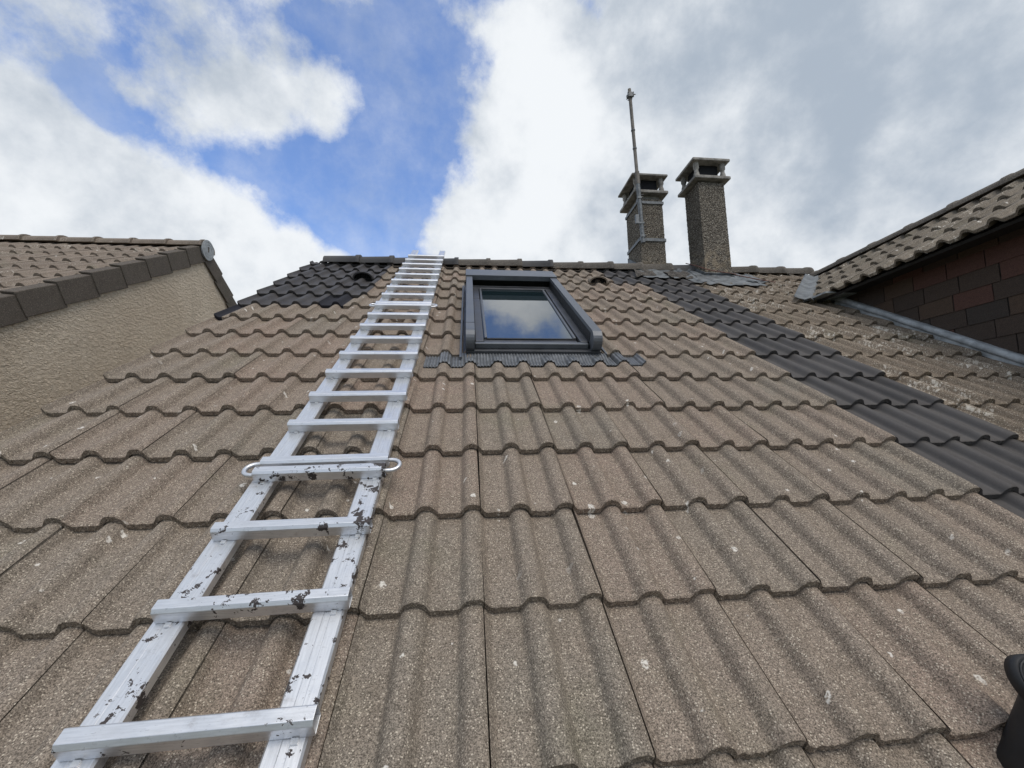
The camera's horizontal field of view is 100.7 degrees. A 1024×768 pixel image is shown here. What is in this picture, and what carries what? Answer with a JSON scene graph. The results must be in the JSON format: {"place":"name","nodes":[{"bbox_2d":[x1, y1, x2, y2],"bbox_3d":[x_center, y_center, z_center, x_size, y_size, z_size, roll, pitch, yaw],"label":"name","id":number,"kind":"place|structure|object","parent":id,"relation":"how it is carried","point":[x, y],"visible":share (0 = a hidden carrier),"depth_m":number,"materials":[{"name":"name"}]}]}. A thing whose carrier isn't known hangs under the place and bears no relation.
{"place":"outdoors","nodes":[
{"label":"outdoors","id":0,"kind":"place"},
{"bbox_2d":[0,234,236,431],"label":"neighbouring house","id":1,"kind":"structure","parent":0,"point":[77,313],"depth_m":3.79,"materials":[{"name":"paint"}]},
{"bbox_2d":[0,0,1023,303],"label":"sky","id":2,"kind":"structure","parent":0,"point":[283,136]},
{"label":"ground","id":3,"kind":"structure","parent":0,"visible":0},
{"bbox_2d":[0,157,1023,767],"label":"house","id":4,"kind":"structure","parent":3,"relation":"on","point":[646,505],"depth_m":1.31,"materials":[{"name":"brown tile"}]},
{"bbox_2d":[50,250,444,767],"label":"roof ladder","id":5,"kind":"object","parent":4,"relation":"on","point":[107,728],"visible":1,"depth_m":0.97,"materials":[{"name":"metal"}]},
{"bbox_2d":[423,269,645,367],"bbox_3d":[0.065,-0.580,3.252,1.299,0.197,1.939,0,26,-6],"label":"roof window","id":6,"kind":"structure","parent":4,"relation":"in","point":[513,317],"depth_m":2.85,"materials":[{"name":"grey metal"}]},
{"bbox_2d":[625,88,665,254],"bbox_3d":[1.679,-2.723,5.543,0.435,2.072,0.557,0,-8,-6],"label":"antenna mast","id":7,"kind":"object","parent":4,"relation":"attached to","point":[639,195],"visible":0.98,"depth_m":5.29,"materials":[{"name":"metal"}]},
{"bbox_2d":[686,263,775,282],"bbox_3d":[2.493,-1.331,4.946,0.936,0.510,0.250,-7,-10,37],"label":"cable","id":8,"kind":"object","parent":4,"relation":"attached to","point":[731,273],"visible":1,"depth_m":4.96,"materials":[{"name":"black rubber"}]},
{"bbox_2d":[996,654,1023,767],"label":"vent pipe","id":9,"kind":"object","parent":4,"relation":"on","point":[1010,751],"visible":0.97,"depth_m":0.82,"materials":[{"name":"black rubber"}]},
{"bbox_2d":[794,168,1023,366],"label":"slated building","id":10,"kind":"structure","parent":3,"relation":"on","point":[952,273],"depth_m":3.17,"materials":[{"name":"brown tile"}]}
]}

